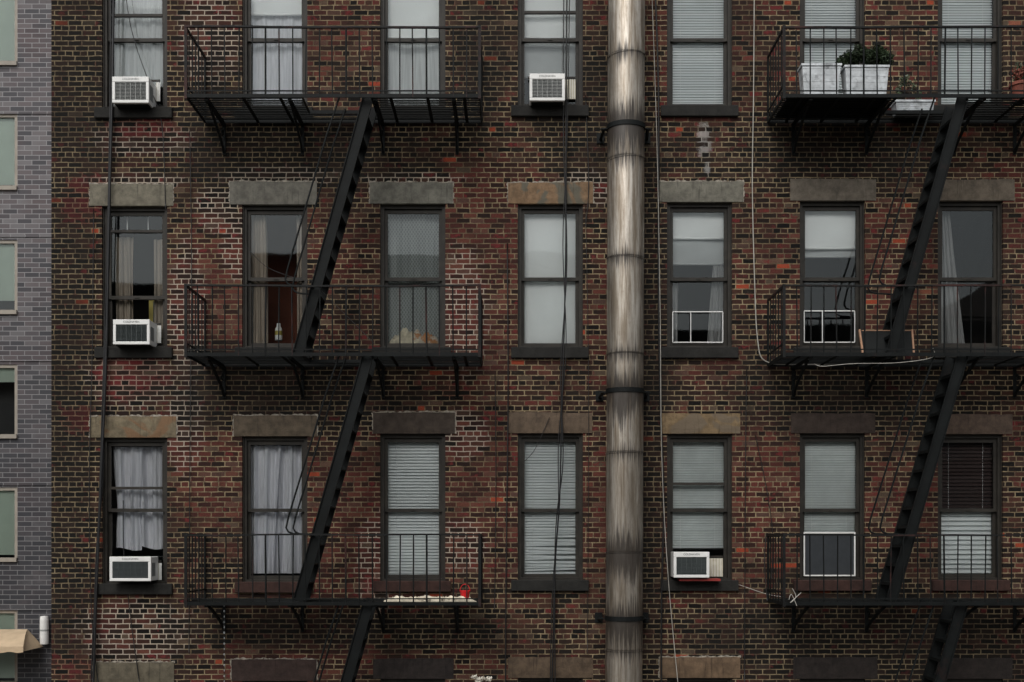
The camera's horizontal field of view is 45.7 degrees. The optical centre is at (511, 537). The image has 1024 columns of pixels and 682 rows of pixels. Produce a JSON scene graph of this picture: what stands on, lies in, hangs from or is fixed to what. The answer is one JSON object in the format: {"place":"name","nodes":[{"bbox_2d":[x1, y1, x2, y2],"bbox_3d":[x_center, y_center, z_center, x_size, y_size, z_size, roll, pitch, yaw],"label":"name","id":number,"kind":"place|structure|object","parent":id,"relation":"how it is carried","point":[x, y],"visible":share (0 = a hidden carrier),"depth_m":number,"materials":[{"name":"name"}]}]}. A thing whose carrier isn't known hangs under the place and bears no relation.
{"place":"outdoors","nodes":[
{"label":"outdoors","id":0,"kind":"place"},
{"bbox_2d":[0,0,50,681],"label":"wall","id":1,"kind":"structure","parent":0,"point":[25,333],"depth_m":26.60,"materials":[{"name":"grey brick"}]},
{"bbox_2d":[0,114,16,189],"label":"window","id":2,"kind":"structure","parent":1,"relation":"attached to","point":[8,151],"depth_m":26.71,"materials":[{"name":"white glass"}]},
{"bbox_2d":[0,487,16,561],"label":"window","id":3,"kind":"structure","parent":1,"relation":"attached to","point":[8,524],"depth_m":26.71,"materials":[{"name":"white glass"}]},
{"bbox_2d":[0,240,16,313],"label":"window","id":4,"kind":"structure","parent":1,"relation":"attached to","point":[8,276],"depth_m":26.71,"materials":[{"name":"white glass"}]},
{"bbox_2d":[0,365,16,438],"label":"window","id":5,"kind":"structure","parent":1,"relation":"attached to","point":[8,401],"depth_m":27.20,"materials":[{"name":"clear glass"}]},
{"bbox_2d":[0,0,16,65],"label":"window","id":6,"kind":"structure","parent":1,"relation":"attached to","point":[8,32],"depth_m":26.71,"materials":[{"name":"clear glass"}]},
{"bbox_2d":[0,610,16,681],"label":"window","id":7,"kind":"structure","parent":1,"relation":"attached to","point":[8,660],"depth_m":26.71,"materials":[{"name":"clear glass"}]},
{"bbox_2d":[0,629,42,652],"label":"canvas awning","id":8,"kind":"object","parent":1,"relation":"attached to","point":[11,640],"visible":1,"depth_m":25.90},
{"label":"ground","id":9,"kind":"structure","parent":0,"visible":0},
{"bbox_2d":[51,0,1023,681],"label":"wall","id":10,"kind":"structure","parent":9,"relation":"on","point":[499,146],"depth_m":16.40,"materials":[{"name":"red brick"}]},
{"bbox_2d":[92,0,114,681],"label":"hanging cable","id":11,"kind":"object","parent":10,"relation":"attached to","point":[106,353],"visible":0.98,"depth_m":16.31,"materials":[{"name":"black rubber"}]},
{"bbox_2d":[90,184,172,206],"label":"lintel","id":12,"kind":"structure","parent":10,"relation":"attached to","point":[137,195],"depth_m":16.39,"materials":[{"name":"stone"}]},
{"bbox_2d":[90,416,175,437],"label":"lintel","id":13,"kind":"structure","parent":10,"relation":"attached to","point":[140,427],"depth_m":16.39,"materials":[{"name":"stone"}]},
{"bbox_2d":[94,107,172,118],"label":"sill","id":14,"kind":"structure","parent":10,"relation":"attached to","point":[152,113],"depth_m":16.34,"materials":[{"name":"stone"}]},
{"bbox_2d":[94,347,172,357],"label":"sill","id":15,"kind":"structure","parent":10,"relation":"attached to","point":[152,352],"depth_m":16.34,"materials":[{"name":"stone"}]},
{"bbox_2d":[95,662,173,681],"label":"lintel","id":16,"kind":"structure","parent":10,"relation":"attached to","point":[128,672],"depth_m":16.39,"materials":[{"name":"stone"}]},
{"bbox_2d":[103,438,166,582],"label":"window","id":17,"kind":"structure","parent":10,"relation":"attached to","point":[108,510],"depth_m":16.48,"materials":[{"name":"brown paint"}]},
{"bbox_2d":[113,447,141,550],"bbox_3d":[-5.268,-0.529,16.627,0.412,1.419,0.084,0,0,0],"label":"curtain","id":18,"kind":"object","parent":17,"relation":"hanging from","point":[126,461],"visible":0.98,"depth_m":16.62,"materials":[{"name":"white fabric"}]},
{"bbox_2d":[110,557,161,581],"bbox_3d":[-5.063,0.427,16.318,0.612,0.340,0.360,0,0,0],"label":"window air conditioner","id":19,"kind":"object","parent":17,"relation":"in","point":[135,569],"depth_m":16.15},
{"bbox_2d":[139,447,162,549],"bbox_3d":[-4.942,-0.535,16.664,0.439,1.405,0.078,0,0,0],"label":"curtain","id":20,"kind":"object","parent":17,"relation":"hanging from","point":[151,530],"visible":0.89,"depth_m":16.65,"materials":[{"name":"white fabric"}]},
{"bbox_2d":[103,207,166,346],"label":"window","id":21,"kind":"structure","parent":10,"relation":"attached to","point":[139,211],"depth_m":16.50,"materials":[{"name":"brown paint"}]},
{"bbox_2d":[115,237,132,318],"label":"curtain","id":22,"kind":"object","parent":21,"relation":"hanging from","point":[124,267],"visible":0.97,"depth_m":16.62,"materials":[{"name":"beige fabric"}]},
{"bbox_2d":[113,319,160,347],"bbox_3d":[-5.044,-2.732,16.318,0.558,0.360,0.360,0,0,0],"label":"window air conditioner","id":23,"kind":"object","parent":21,"relation":"in","point":[136,333],"depth_m":16.15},
{"bbox_2d":[103,0,166,106],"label":"window","id":24,"kind":"structure","parent":10,"relation":"attached to","point":[106,40],"depth_m":16.48,"materials":[{"name":"brown paint"}]},
{"bbox_2d":[112,77,159,108],"bbox_3d":[-5.056,-5.990,16.318,0.558,0.449,0.360,0,0,0],"label":"window air conditioner","id":25,"kind":"object","parent":24,"relation":"in","point":[133,92],"depth_m":16.16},
{"bbox_2d":[114,0,162,86],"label":"curtain","id":26,"kind":"object","parent":24,"relation":"hanging from","point":[127,62],"visible":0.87,"depth_m":16.61,"materials":[{"name":"fabric"}]},
{"bbox_2d":[98,583,172,593],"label":"sill","id":27,"kind":"structure","parent":10,"relation":"attached to","point":[135,588],"depth_m":16.34,"materials":[{"name":"stone"}]},
{"bbox_2d":[112,216,161,318],"bbox_3d":[-5.100,-3.471,17.622,1.382,2.424,1.957,0,0,0],"label":"room","id":28,"kind":"object","parent":10,"relation":"attached to","point":[143,264],"depth_m":18.60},
{"bbox_2d":[230,181,316,205],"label":"lintel","id":29,"kind":"structure","parent":10,"relation":"attached to","point":[259,193],"depth_m":16.39,"materials":[{"name":"stone"}]},
{"bbox_2d":[231,659,315,680],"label":"lintel","id":30,"kind":"structure","parent":10,"relation":"attached to","point":[274,670],"depth_m":16.39,"materials":[{"name":"stone"}]},
{"bbox_2d":[251,215,296,342],"bbox_3d":[-3.206,-3.479,17.172,1.382,2.441,1.057,0,0,0],"label":"room","id":31,"kind":"object","parent":10,"relation":"attached to","point":[281,232],"visible":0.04,"depth_m":17.70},
{"bbox_2d":[243,436,306,581],"bbox_3d":[-3.206,-0.382,16.535,0.882,1.976,0.190,0,0,0],"label":"window","id":32,"kind":"structure","parent":10,"relation":"attached to","point":[248,442],"depth_m":16.50,"materials":[{"name":"brown paint"}]},
{"bbox_2d":[251,445,280,573],"bbox_3d":[-3.372,-0.381,16.631,0.427,1.750,0.092,0,0,0],"label":"curtain","id":33,"kind":"object","parent":32,"relation":"hanging from","point":[265,459],"visible":0.98,"depth_m":16.62,"materials":[{"name":"white fabric"}]},
{"bbox_2d":[274,446,301,572],"bbox_3d":[-3.060,-0.381,16.669,0.429,1.750,0.088,0,0,0],"label":"curtain","id":34,"kind":"object","parent":32,"relation":"hanging from","point":[290,466],"visible":0.91,"depth_m":16.66,"materials":[{"name":"white fabric"}]},
{"bbox_2d":[243,205,306,346],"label":"window","id":35,"kind":"structure","parent":10,"relation":"attached to","point":[248,211],"depth_m":16.50,"materials":[{"name":"brown paint"}]},
{"bbox_2d":[251,215,267,342],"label":"curtain","id":36,"kind":"object","parent":35,"relation":"hanging from","point":[259,243],"visible":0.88,"depth_m":16.61,"materials":[{"name":"beige fabric"}]},
{"bbox_2d":[243,0,306,106],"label":"window","id":37,"kind":"structure","parent":10,"relation":"attached to","point":[247,55],"depth_m":16.50,"materials":[{"name":"brown paint"}]},
{"bbox_2d":[251,16,301,99],"bbox_3d":[-3.206,-6.731,16.644,0.778,1.804,0.040,0,0,0],"label":"curtain","id":38,"kind":"object","parent":37,"relation":"hanging from","point":[272,66],"visible":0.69,"depth_m":16.65,"materials":[{"name":"white fabric"}]},
{"bbox_2d":[251,0,301,15],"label":"roller shade","id":39,"kind":"object","parent":37,"relation":"attached to","point":[276,7],"visible":1,"depth_m":16.59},
{"bbox_2d":[234,415,316,436],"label":"lintel","id":40,"kind":"structure","parent":10,"relation":"attached to","point":[277,426],"depth_m":16.39,"materials":[{"name":"stone"}]},
{"bbox_2d":[184,25,481,681],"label":"fire escape","id":41,"kind":"object","parent":10,"relation":"attached to","point":[365,115],"visible":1,"depth_m":15.49,"materials":[{"name":"black metal"}]},
{"bbox_2d":[370,182,452,204],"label":"lintel","id":42,"kind":"structure","parent":10,"relation":"attached to","point":[399,193],"depth_m":16.39,"materials":[{"name":"stone"}]},
{"bbox_2d":[381,434,444,580],"bbox_3d":[-1.341,-0.406,16.535,0.882,2.000,0.190,0,0,0],"label":"window","id":43,"kind":"structure","parent":10,"relation":"attached to","point":[387,438],"depth_m":16.49,"materials":[{"name":"brown paint"}]},
{"bbox_2d":[388,442,438,574],"bbox_3d":[-1.341,-0.396,16.609,0.734,1.910,0.071,0,0,0],"label":"blind","id":44,"kind":"object","parent":43,"relation":"attached to","point":[413,475],"visible":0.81,"depth_m":16.60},
{"bbox_2d":[381,205,444,346],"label":"window","id":45,"kind":"structure","parent":10,"relation":"attached to","point":[386,210],"depth_m":16.50,"materials":[{"name":"brown paint"}]},
{"bbox_2d":[388,214,438,341],"bbox_3d":[-1.351,-3.525,16.611,0.760,1.863,0.031,0,0,-1],"label":"curtain","id":46,"kind":"object","parent":45,"relation":"hanging from","point":[413,271],"visible":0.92,"depth_m":16.62,"materials":[{"name":"fabric"}]},
{"bbox_2d":[381,0,444,106],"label":"window","id":47,"kind":"structure","parent":10,"relation":"attached to","point":[384,12],"depth_m":16.50,"materials":[{"name":"brown paint"}]},
{"bbox_2d":[388,43,438,99],"bbox_3d":[-1.342,-6.352,16.646,0.777,1.046,0.062,0,0,0],"label":"curtain","id":48,"kind":"object","parent":47,"relation":"hanging from","point":[419,68],"visible":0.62,"depth_m":16.66,"materials":[{"name":"fabric"}]},
{"bbox_2d":[388,0,438,37],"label":"roller shade","id":49,"kind":"object","parent":47,"relation":"attached to","point":[413,12],"visible":0.94,"depth_m":16.59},
{"bbox_2d":[373,658,453,678],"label":"lintel","id":50,"kind":"structure","parent":10,"relation":"attached to","point":[416,668],"depth_m":16.39,"materials":[{"name":"stone"}]},
{"bbox_2d":[373,412,454,433],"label":"lintel","id":51,"kind":"structure","parent":10,"relation":"attached to","point":[421,422],"depth_m":16.39,"materials":[{"name":"stone"}]},
{"bbox_2d":[396,214,438,338],"bbox_3d":[-1.341,-3.485,17.622,1.382,2.453,1.957,0,0,0],"label":"room","id":52,"kind":"object","parent":10,"relation":"attached to","point":[417,270],"depth_m":18.60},
{"bbox_2d":[508,412,591,433],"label":"lintel","id":53,"kind":"structure","parent":10,"relation":"attached to","point":[533,423],"depth_m":16.39,"materials":[{"name":"stone"}]},
{"bbox_2d":[511,580,588,590],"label":"sill","id":54,"kind":"structure","parent":10,"relation":"attached to","point":[548,585],"depth_m":16.34,"materials":[{"name":"stone"}]},
{"bbox_2d":[511,347,588,357],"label":"sill","id":55,"kind":"structure","parent":10,"relation":"attached to","point":[547,352],"depth_m":16.34,"materials":[{"name":"stone"}]},
{"bbox_2d":[511,105,588,116],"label":"sill","id":56,"kind":"structure","parent":10,"relation":"attached to","point":[530,111],"depth_m":16.34,"materials":[{"name":"stone"}]},
{"bbox_2d":[518,433,582,579],"bbox_3d":[0.518,-0.415,16.535,0.882,1.994,0.190,0,0,0],"label":"window","id":57,"kind":"structure","parent":10,"relation":"attached to","point":[578,510],"depth_m":16.50,"materials":[{"name":"brown paint"}]},
{"bbox_2d":[525,442,575,573],"bbox_3d":[0.518,-0.405,16.611,0.734,1.904,0.068,0,0,0],"label":"blind","id":58,"kind":"object","parent":57,"relation":"attached to","point":[541,476],"visible":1,"depth_m":16.60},
{"bbox_2d":[518,205,582,346],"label":"window","id":59,"kind":"structure","parent":10,"relation":"attached to","point":[523,210],"depth_m":16.50,"materials":[{"name":"brown paint"}]},
{"bbox_2d":[525,214,575,342],"bbox_3d":[0.518,-3.519,16.595,0.734,1.875,0.027,0,0,0],"label":"roller shade","id":60,"kind":"object","parent":59,"relation":"attached to","point":[544,301],"visible":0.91,"depth_m":16.59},
{"bbox_2d":[518,0,582,104],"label":"window","id":61,"kind":"structure","parent":10,"relation":"attached to","point":[577,40],"depth_m":16.50,"materials":[{"name":"brown paint"}]},
{"bbox_2d":[525,43,574,77],"bbox_3d":[0.518,-6.586,16.642,0.734,0.578,0.019,0,0,0],"label":"roller shade","id":62,"kind":"object","parent":61,"relation":"attached to","point":[543,58],"visible":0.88,"depth_m":16.64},
{"bbox_2d":[525,0,575,37],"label":"roller shade","id":63,"kind":"object","parent":61,"relation":"attached to","point":[543,26],"visible":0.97,"depth_m":16.59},
{"bbox_2d":[528,74,575,106],"bbox_3d":[0.541,-6.025,16.318,0.647,0.462,0.360,0,0,0],"label":"window air conditioner","id":64,"kind":"object","parent":61,"relation":"in","point":[546,90],"depth_m":16.16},
{"bbox_2d":[508,182,592,204],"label":"lintel","id":65,"kind":"structure","parent":10,"relation":"attached to","point":[523,193],"depth_m":16.39,"materials":[{"name":"stone"}]},
{"bbox_2d":[508,657,592,677],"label":"lintel","id":66,"kind":"structure","parent":10,"relation":"attached to","point":[539,667],"depth_m":16.39,"materials":[{"name":"stone"}]},
{"bbox_2d":[551,0,567,681],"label":"hanging cable","id":67,"kind":"object","parent":10,"relation":"attached to","point":[564,321],"visible":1,"depth_m":16.33,"materials":[{"name":"black rubber"}]},
{"bbox_2d":[595,0,651,681],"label":"steel exhaust duct","id":68,"kind":"object","parent":10,"relation":"attached to","point":[626,616],"visible":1,"depth_m":15.83,"materials":[{"name":"silver metal"}]},
{"bbox_2d":[655,0,663,681],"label":"hanging cable","id":69,"kind":"object","parent":10,"relation":"attached to","point":[659,349],"visible":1,"depth_m":16.34,"materials":[{"name":"beige rubber"}]},
{"bbox_2d":[673,265,723,341],"bbox_3d":[2.535,-3.497,17.622,1.382,2.476,1.957,0,0,0],"label":"room","id":70,"kind":"object","parent":10,"relation":"attached to","point":[693,296],"depth_m":18.60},
{"bbox_2d":[667,203,731,346],"bbox_3d":[2.535,-3.547,16.535,0.882,1.976,0.190,0,0,0],"label":"window","id":71,"kind":"structure","parent":10,"relation":"attached to","point":[726,210],"depth_m":16.50,"materials":[{"name":"brown paint"}]},
{"bbox_2d":[673,213,723,239],"bbox_3d":[2.535,-4.276,16.592,0.734,0.409,0.019,0,0,0],"label":"roller shade","id":72,"kind":"object","parent":71,"relation":"attached to","point":[698,226],"visible":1,"depth_m":16.59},
{"bbox_2d":[673,240,723,264],"bbox_3d":[2.535,-3.917,16.622,0.734,0.381,0.019,0,0,0],"label":"roller shade","id":73,"kind":"object","parent":71,"relation":"attached to","point":[698,252],"visible":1,"depth_m":16.62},
{"bbox_2d":[707,265,723,341],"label":"curtain","id":74,"kind":"object","parent":71,"relation":"hanging from","point":[715,321],"visible":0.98,"depth_m":16.61,"materials":[{"name":"grey fabric"}]},
{"bbox_2d":[667,434,731,579],"bbox_3d":[2.535,-0.412,16.535,0.882,1.988,0.190,0,0,0],"label":"window","id":75,"kind":"structure","parent":10,"relation":"attached to","point":[726,439],"depth_m":16.48,"materials":[{"name":"brown paint"}]},
{"bbox_2d":[670,552,722,580],"bbox_3d":[2.499,0.388,16.318,0.731,0.390,0.360,0,0,0],"label":"window air conditioner","id":76,"kind":"object","parent":75,"relation":"in","point":[695,566],"depth_m":16.16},
{"bbox_2d":[673,442,723,548],"bbox_3d":[2.535,-0.595,16.613,0.734,1.512,0.064,0,0,0],"label":"blind","id":77,"kind":"object","parent":75,"relation":"attached to","point":[698,461],"visible":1,"depth_m":16.59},
{"bbox_2d":[667,0,731,104],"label":"window","id":78,"kind":"structure","parent":10,"relation":"attached to","point":[726,40],"depth_m":16.50,"materials":[{"name":"brown paint"}]},
{"bbox_2d":[673,0,723,103],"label":"blind","id":79,"kind":"object","parent":78,"relation":"attached to","point":[697,73],"visible":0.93,"depth_m":16.60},
{"bbox_2d":[660,105,738,116],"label":"sill","id":80,"kind":"structure","parent":10,"relation":"attached to","point":[699,110],"depth_m":16.34,"materials":[{"name":"stone"}]},
{"bbox_2d":[660,580,738,590],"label":"sill","id":81,"kind":"structure","parent":10,"relation":"attached to","point":[721,585],"depth_m":16.34,"materials":[{"name":"stone"}]},
{"bbox_2d":[660,413,739,433],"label":"lintel","id":82,"kind":"structure","parent":10,"relation":"attached to","point":[681,423],"depth_m":16.39,"materials":[{"name":"stone"}]},
{"bbox_2d":[661,347,738,357],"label":"sill","id":83,"kind":"structure","parent":10,"relation":"attached to","point":[699,352],"depth_m":16.34,"materials":[{"name":"stone"}]},
{"bbox_2d":[662,657,739,677],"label":"lintel","id":84,"kind":"structure","parent":10,"relation":"attached to","point":[708,667],"depth_m":16.39,"materials":[{"name":"stone"}]},
{"bbox_2d":[660,181,742,202],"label":"lintel","id":85,"kind":"structure","parent":10,"relation":"attached to","point":[702,192],"depth_m":16.39,"materials":[{"name":"stone"}]},
{"bbox_2d":[804,258,854,341],"bbox_3d":[4.329,-3.506,17.622,1.382,2.494,1.957,0,0,0],"label":"room","id":86,"kind":"object","parent":10,"relation":"attached to","point":[829,267],"depth_m":18.60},
{"bbox_2d":[800,201,863,346],"bbox_3d":[4.329,-3.556,16.535,0.882,1.994,0.190,0,0,0],"label":"window","id":87,"kind":"structure","parent":10,"relation":"attached to","point":[858,209],"depth_m":16.50,"materials":[{"name":"brown paint"}]},
{"bbox_2d":[805,211,854,249],"bbox_3d":[4.329,-4.216,16.592,0.734,0.564,0.019,0,0,0],"label":"roller shade","id":88,"kind":"object","parent":87,"relation":"attached to","point":[829,230],"visible":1,"depth_m":16.59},
{"bbox_2d":[800,433,863,579],"bbox_3d":[4.329,-0.415,16.535,0.882,1.994,0.190,0,0,0],"label":"window","id":89,"kind":"structure","parent":10,"relation":"attached to","point":[858,440],"depth_m":16.49,"materials":[{"name":"brown paint"}]},
{"bbox_2d":[804,442,854,531],"bbox_3d":[4.329,-0.405,16.613,0.734,1.904,0.064,0,0,0],"label":"blind","id":90,"kind":"object","parent":89,"relation":"attached to","point":[829,475],"visible":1,"depth_m":16.59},
{"bbox_2d":[805,533,853,573],"bbox_3d":[4.315,0.222,16.495,0.680,0.562,0.010,0,0,0],"label":"insect screen","id":91,"kind":"object","parent":89,"relation":"attached to","point":[830,554],"visible":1,"depth_m":16.49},
{"bbox_2d":[800,0,863,64],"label":"window","id":92,"kind":"structure","parent":10,"relation":"attached to","point":[859,17],"depth_m":16.50,"materials":[{"name":"brown paint"}]},
{"bbox_2d":[804,0,854,93],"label":"blind","id":93,"kind":"object","parent":92,"relation":"attached to","point":[829,12],"visible":0.45,"depth_m":16.60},
{"bbox_2d":[790,178,875,201],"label":"lintel","id":94,"kind":"structure","parent":10,"relation":"attached to","point":[828,190],"depth_m":16.39,"materials":[{"name":"stone"}]},
{"bbox_2d":[791,413,874,433],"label":"lintel","id":95,"kind":"structure","parent":10,"relation":"attached to","point":[831,423],"depth_m":16.39,"materials":[{"name":"stone"}]},
{"bbox_2d":[793,657,877,678],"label":"lintel","id":96,"kind":"structure","parent":10,"relation":"attached to","point":[835,668],"depth_m":16.39,"materials":[{"name":"stone"}]},
{"bbox_2d":[767,25,1023,681],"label":"fire escape","id":97,"kind":"object","parent":10,"relation":"attached to","point":[952,377],"visible":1,"depth_m":15.49,"materials":[{"name":"black metal"}]},
{"bbox_3d":[4.185,-5.631,15.855,1.324,0.014,0.850,0,0,0],"label":"rubber mat","id":98,"kind":"object","parent":97,"relation":"on","visible":0},
{"bbox_2d":[797,63,841,93],"bbox_3d":[3.950,-5.844,15.600,0.516,0.406,0.244,0,0,0],"label":"metal planter box","id":99,"kind":"object","parent":98,"relation":"on","point":[803,71],"visible":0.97,"depth_m":15.50,"materials":[{"name":"metal"}]},
{"bbox_2d":[840,65,889,93],"bbox_3d":[4.532,-5.834,15.600,0.584,0.386,0.244,0,0,0],"label":"metal planter box","id":100,"kind":"object","parent":98,"relation":"on","point":[857,77],"visible":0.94,"depth_m":15.50,"materials":[{"name":"metal"}]},
{"bbox_2d":[835,43,894,68],"bbox_3d":[4.550,-6.143,15.604,0.764,0.353,0.444,0,0,0],"label":"boxwood shrub","id":101,"kind":"object","parent":100,"relation":"in","point":[883,56],"visible":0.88,"depth_m":15.52,"materials":[{"name":"green plant"}]},
{"bbox_2d":[938,201,1001,346],"bbox_3d":[6.194,-3.556,16.535,0.882,1.994,0.190,0,0,0],"label":"window","id":102,"kind":"structure","parent":10,"relation":"attached to","point":[995,208],"depth_m":16.50,"materials":[{"name":"brown paint"}]},
{"bbox_2d":[941,211,964,342],"bbox_3d":[6.017,-3.546,16.614,0.391,1.904,0.058,0,0,0],"label":"curtain","id":103,"kind":"object","parent":102,"relation":"hanging from","point":[948,265],"visible":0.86,"depth_m":16.61,"materials":[{"name":"grey fabric"}]},
{"bbox_2d":[938,434,1001,579],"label":"window","id":104,"kind":"structure","parent":10,"relation":"attached to","point":[995,440],"depth_m":16.50,"materials":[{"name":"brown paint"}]},
{"bbox_2d":[941,512,990,573],"bbox_3d":[6.194,0.098,16.605,0.734,0.899,0.079,0,0,0],"label":"blind","id":105,"kind":"object","parent":104,"relation":"attached to","point":[965,522],"visible":0.89,"depth_m":16.60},
{"bbox_2d":[942,443,991,508],"bbox_3d":[6.194,-0.860,16.612,0.734,0.970,0.066,0,0,0],"label":"blind","id":106,"kind":"object","parent":104,"relation":"attached to","point":[966,476],"visible":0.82,"depth_m":16.60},
{"bbox_2d":[938,0,1001,104],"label":"window","id":107,"kind":"structure","parent":10,"relation":"attached to","point":[996,14],"depth_m":16.50,"materials":[{"name":"brown paint"}]},
{"bbox_2d":[941,0,991,103],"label":"blind","id":108,"kind":"object","parent":107,"relation":"attached to","point":[966,12],"visible":0.75,"depth_m":16.60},
{"bbox_2d":[931,580,1009,590],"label":"sill","id":109,"kind":"structure","parent":10,"relation":"attached to","point":[965,585],"depth_m":16.34,"materials":[{"name":"brown stone"}]},
{"bbox_2d":[950,211,991,342],"bbox_3d":[6.194,-3.506,17.622,1.382,2.494,1.957,0,0,0],"label":"room","id":110,"kind":"object","parent":10,"relation":"attached to","point":[972,237],"visible":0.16,"depth_m":18.03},
{"bbox_2d":[935,658,1012,678],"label":"lintel","id":111,"kind":"structure","parent":10,"relation":"attached to","point":[981,668],"depth_m":16.39,"materials":[{"name":"stone"}]},
{"bbox_2d":[940,179,1014,201],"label":"lintel","id":112,"kind":"structure","parent":10,"relation":"attached to","point":[990,190],"depth_m":16.39,"materials":[{"name":"stone"}]},
{"bbox_2d":[946,414,1012,433],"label":"lintel","id":113,"kind":"structure","parent":10,"relation":"attached to","point":[979,424],"depth_m":16.39,"materials":[{"name":"stone"}]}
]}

